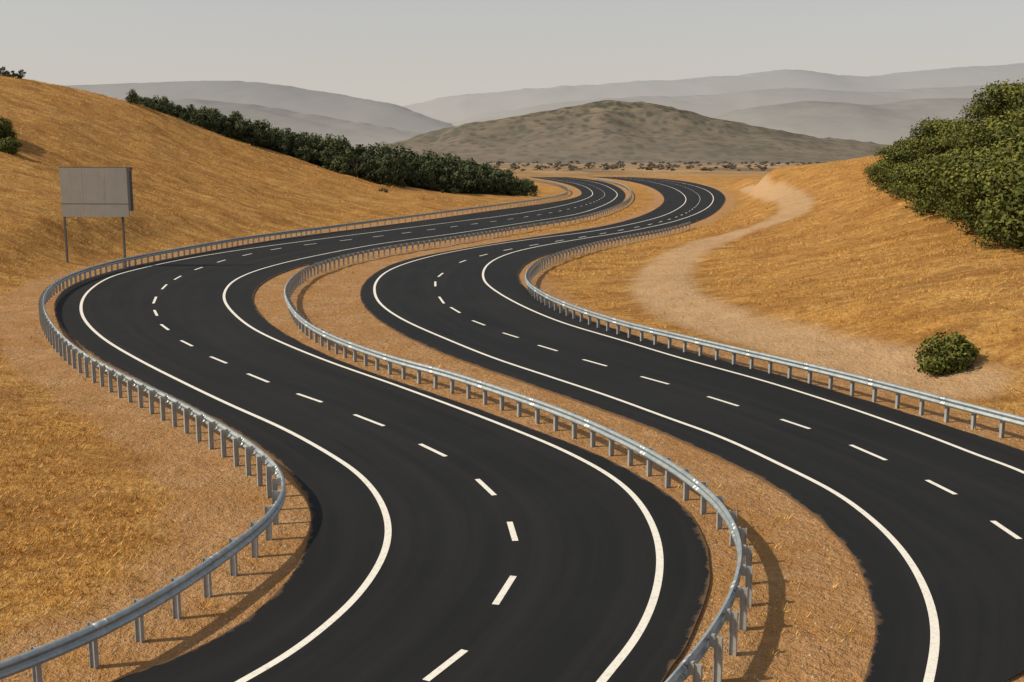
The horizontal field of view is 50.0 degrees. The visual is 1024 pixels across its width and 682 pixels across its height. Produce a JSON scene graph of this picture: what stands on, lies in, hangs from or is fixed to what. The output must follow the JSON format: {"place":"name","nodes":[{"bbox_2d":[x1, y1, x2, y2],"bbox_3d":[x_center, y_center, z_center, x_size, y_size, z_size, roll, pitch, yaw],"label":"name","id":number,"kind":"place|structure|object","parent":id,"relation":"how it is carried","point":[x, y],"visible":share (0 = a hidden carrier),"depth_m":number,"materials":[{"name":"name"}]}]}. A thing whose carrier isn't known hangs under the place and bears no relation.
{"place":"outdoors","nodes":[
{"label":"outdoors","id":0,"kind":"place"},
{"bbox_2d":[62,81,455,132],"bbox_3d":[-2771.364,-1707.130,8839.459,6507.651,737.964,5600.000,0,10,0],"label":"distant hills","id":1,"kind":"structure","parent":0,"point":[328,104],"depth_m":7811.29,"materials":[{"name":"grey"}]},
{"bbox_2d":[169,99,423,147],"bbox_3d":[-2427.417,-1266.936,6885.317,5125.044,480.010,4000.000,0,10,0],"label":"distant hills","id":2,"kind":"structure","parent":0,"point":[361,133],"depth_m":6205.36,"materials":[{"name":"grey"}]},
{"bbox_2d":[54,177,709,681],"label":"asphalt road","id":3,"kind":"structure","parent":0,"point":[576,559],"depth_m":32.68,"materials":[{"name":"black asphalt"}]},
{"bbox_2d":[0,76,1023,681],"bbox_3d":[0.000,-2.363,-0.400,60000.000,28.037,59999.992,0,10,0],"label":"ground","id":4,"kind":"structure","parent":0,"point":[692,302],"depth_m":60.00,"materials":[{"name":"brown soil"}]},
{"bbox_2d":[0,122,6,137],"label":"shrub","id":5,"kind":"object","parent":4,"relation":"on","point":[3,127],"visible":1,"depth_m":144.78,"materials":[{"name":"green plant"}]},
{"bbox_2d":[0,116,18,138],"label":"shrub","id":6,"kind":"object","parent":4,"relation":"on","point":[9,132],"visible":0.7,"depth_m":147.22,"materials":[{"name":"green plant"}]},
{"bbox_2d":[0,136,22,153],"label":"shrub","id":7,"kind":"object","parent":4,"relation":"on","point":[12,146],"visible":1,"depth_m":140.27,"materials":[{"name":"green plant"}]},
{"bbox_2d":[59,167,133,266],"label":"billboard sign","id":8,"kind":"object","parent":4,"relation":"on","point":[96,191],"visible":0.94,"depth_m":103.75,"materials":[{"name":"metal"}]},
{"bbox_2d":[0,66,537,196],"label":"distant trees","id":9,"kind":"object","parent":4,"relation":"on","point":[430,171],"visible":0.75,"depth_m":243.99,"materials":[{"name":"green plant"}]},
{"bbox_2d":[0,177,568,681],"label":"guardrail","id":10,"kind":"object","parent":4,"relation":"on","point":[34,659],"visible":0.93,"depth_m":34.19,"materials":[{"name":"metal"}]},
{"bbox_2d":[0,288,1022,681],"bbox_3d":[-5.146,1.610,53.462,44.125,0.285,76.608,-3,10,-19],"label":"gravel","id":11,"kind":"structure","parent":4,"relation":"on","point":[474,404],"depth_m":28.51,"materials":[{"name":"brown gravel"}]},
{"bbox_2d":[0,75,1023,681],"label":"dry grass","id":12,"kind":"structure","parent":4,"relation":"on","point":[112,505],"depth_m":60.83,"materials":[{"name":"plant"}]},
{"bbox_2d":[284,178,752,681],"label":"guardrail","id":13,"kind":"object","parent":4,"relation":"on","point":[686,667],"visible":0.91,"depth_m":38.87,"materials":[{"name":"metal"}]},
{"bbox_2d":[486,161,825,170],"bbox_3d":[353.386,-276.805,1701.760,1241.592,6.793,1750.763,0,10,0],"label":"distant scrub","id":14,"kind":"object","parent":4,"relation":"on","point":[612,166],"visible":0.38,"depth_m":1169.00,"materials":[{"name":"green plant"}]},
{"bbox_2d":[525,221,1023,437],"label":"guardrail","id":15,"kind":"object","parent":4,"relation":"on","point":[534,269],"visible":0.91,"depth_m":54.56,"materials":[{"name":"metal"}]},
{"bbox_2d":[861,159,894,189],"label":"oak tree","id":16,"kind":"object","parent":4,"relation":"on","point":[871,174],"visible":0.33,"depth_m":131.78,"materials":[{"name":"green plant"}]},
{"bbox_2d":[868,142,923,193],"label":"oak tree","id":17,"kind":"object","parent":4,"relation":"on","point":[896,156],"visible":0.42,"depth_m":122.14,"materials":[{"name":"green plant"}]},
{"bbox_2d":[882,163,912,197],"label":"oak tree","id":18,"kind":"object","parent":4,"relation":"on","point":[893,182],"visible":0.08,"depth_m":117.18,"materials":[{"name":"green plant"}]},
{"bbox_2d":[878,136,922,163],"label":"oak tree","id":19,"kind":"object","parent":4,"relation":"on","point":[905,142],"visible":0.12,"depth_m":136.77,"materials":[{"name":"green plant"}]},
{"bbox_2d":[887,153,945,203],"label":"oak tree","id":20,"kind":"object","parent":4,"relation":"on","point":[899,169],"visible":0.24,"depth_m":111.06,"materials":[{"name":"green plant"}]},
{"bbox_2d":[908,182,947,215],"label":"oak tree","id":21,"kind":"object","parent":4,"relation":"on","point":[926,195],"visible":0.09,"depth_m":105.50,"materials":[{"name":"green plant"}]},
{"bbox_2d":[907,117,964,157],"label":"oak tree","id":22,"kind":"object","parent":4,"relation":"on","point":[928,128],"visible":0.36,"depth_m":127.11,"materials":[{"name":"green plant"}]},
{"bbox_2d":[900,145,980,216],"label":"oak tree","id":23,"kind":"object","parent":4,"relation":"on","point":[920,188],"visible":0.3,"depth_m":99.79,"materials":[{"name":"green plant"}]},
{"bbox_2d":[913,132,973,159],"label":"oak tree","id":24,"kind":"object","parent":4,"relation":"on","point":[938,145],"visible":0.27,"depth_m":115.82,"materials":[{"name":"green plant"}]},
{"bbox_2d":[929,177,957,219],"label":"oak tree","id":25,"kind":"object","parent":4,"relation":"on","point":[941,207],"visible":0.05,"depth_m":95.48,"materials":[{"name":"green plant"}]},
{"bbox_2d":[912,331,980,375],"bbox_3d":[20.463,0.607,51.792,3.325,2.147,2.644,-2,10,-14],"label":"shrub","id":26,"kind":"object","parent":4,"relation":"on","point":[941,356],"visible":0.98,"depth_m":51.31,"materials":[{"name":"green plant"}]},
{"bbox_2d":[926,123,992,156],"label":"oak tree","id":27,"kind":"object","parent":4,"relation":"on","point":[946,132],"visible":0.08,"depth_m":117.90,"materials":[{"name":"green plant"}]},
{"bbox_2d":[941,201,981,234],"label":"oak tree","id":28,"kind":"object","parent":4,"relation":"on","point":[953,218],"visible":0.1,"depth_m":86.81,"materials":[{"name":"green plant"}]},
{"bbox_2d":[928,146,994,178],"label":"oak tree","id":29,"kind":"object","parent":4,"relation":"on","point":[955,153],"visible":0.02,"depth_m":106.44,"materials":[{"name":"green plant"}]},
{"bbox_2d":[919,145,1021,223],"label":"oak tree","id":30,"kind":"object","parent":4,"relation":"on","point":[968,164],"visible":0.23,"depth_m":89.84,"materials":[{"name":"green plant"}]},
{"bbox_2d":[947,185,995,233],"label":"oak tree","id":31,"kind":"object","parent":4,"relation":"on","point":[962,202],"visible":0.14,"depth_m":85.67,"materials":[{"name":"green plant"}]},
{"bbox_2d":[954,97,1003,134],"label":"oak tree","id":32,"kind":"object","parent":4,"relation":"on","point":[973,111],"visible":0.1,"depth_m":136.55,"materials":[{"name":"green plant"}]},
{"bbox_2d":[936,151,1023,229],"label":"oak tree","id":33,"kind":"object","parent":4,"relation":"on","point":[976,193],"visible":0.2,"depth_m":82.25,"materials":[{"name":"green plant"}]},
{"bbox_2d":[942,113,1023,155],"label":"bush","id":34,"kind":"object","parent":4,"relation":"on","point":[980,138],"visible":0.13,"depth_m":106.09,"materials":[{"name":"green plant"}]},
{"bbox_2d":[947,140,1023,197],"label":"oak tree","id":35,"kind":"object","parent":4,"relation":"on","point":[975,152],"visible":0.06,"depth_m":94.11,"materials":[{"name":"green plant"}]},
{"bbox_2d":[970,79,1023,130],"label":"oak tree","id":36,"kind":"object","parent":4,"relation":"on","point":[996,92],"visible":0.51,"depth_m":126.88,"materials":[{"name":"green plant"}]},
{"bbox_2d":[971,197,1023,249],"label":"oak tree","id":37,"kind":"object","parent":4,"relation":"on","point":[993,239],"visible":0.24,"depth_m":77.85,"materials":[{"name":"green plant"}]},
{"bbox_2d":[971,119,1023,156],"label":"oak tree","id":38,"kind":"object","parent":4,"relation":"on","point":[999,138],"visible":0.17,"depth_m":96.66,"materials":[{"name":"green plant"}]},
{"bbox_2d":[972,158,1023,248],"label":"oak tree","id":39,"kind":"object","parent":4,"relation":"on","point":[1000,183],"visible":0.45,"depth_m":75.73,"materials":[{"name":"green plant"}]},
{"bbox_2d":[973,142,1023,249],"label":"oak tree","id":40,"kind":"object","parent":4,"relation":"on","point":[1017,200],"visible":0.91,"depth_m":73.59,"materials":[{"name":"green plant"}]},
{"bbox_2d":[978,192,1022,228],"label":"oak tree","id":41,"kind":"object","parent":4,"relation":"on","point":[985,215],"visible":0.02,"depth_m":78.90,"materials":[{"name":"green plant"}]},
{"bbox_2d":[993,108,1023,158],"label":"oak tree","id":42,"kind":"object","parent":4,"relation":"on","point":[1020,138],"visible":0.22,"depth_m":91.41,"materials":[{"name":"green plant"}]},
{"bbox_2d":[997,78,1023,126],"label":"oak tree","id":43,"kind":"object","parent":4,"relation":"on","point":[1014,102],"visible":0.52,"depth_m":118.77,"materials":[{"name":"green plant"}]},
{"bbox_2d":[0,0,1023,105],"label":"sky","id":44,"kind":"structure","parent":0,"point":[398,52],"materials":[{"name":"grey"}]},
{"bbox_2d":[367,100,898,162],"bbox_3d":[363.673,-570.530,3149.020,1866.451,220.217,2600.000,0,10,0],"label":"hill","id":45,"kind":"structure","parent":0,"point":[608,131],"depth_m":2294.66,"materials":[{"name":"soil"}]},
{"bbox_2d":[360,177,1023,681],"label":"asphalt road","id":46,"kind":"structure","parent":0,"point":[964,551],"depth_m":41.34,"materials":[{"name":"black asphalt"}]},
{"bbox_2d":[80,177,1023,681],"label":"road markings","id":47,"kind":"object","parent":46,"relation":"on","point":[928,677],"visible":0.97,"depth_m":34.21,"materials":[{"name":"paint"}]},
{"bbox_2d":[402,63,1023,122],"bbox_3d":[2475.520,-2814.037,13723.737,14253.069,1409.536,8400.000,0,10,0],"label":"distant hills","id":48,"kind":"structure","parent":0,"point":[448,109],"depth_m":12287.74,"materials":[{"name":"grey"}]},
{"bbox_2d":[451,85,1009,125],"bbox_3d":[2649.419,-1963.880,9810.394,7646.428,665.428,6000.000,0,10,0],"label":"distant hills","id":49,"kind":"structure","parent":0,"point":[712,106],"depth_m":8861.33,"materials":[{"name":"grey"}]},
{"bbox_2d":[713,98,996,144],"bbox_3d":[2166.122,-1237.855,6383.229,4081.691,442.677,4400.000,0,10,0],"label":"distant hills","id":50,"kind":"structure","parent":0,"point":[889,123],"depth_m":5422.46,"materials":[{"name":"grey"}]}
]}

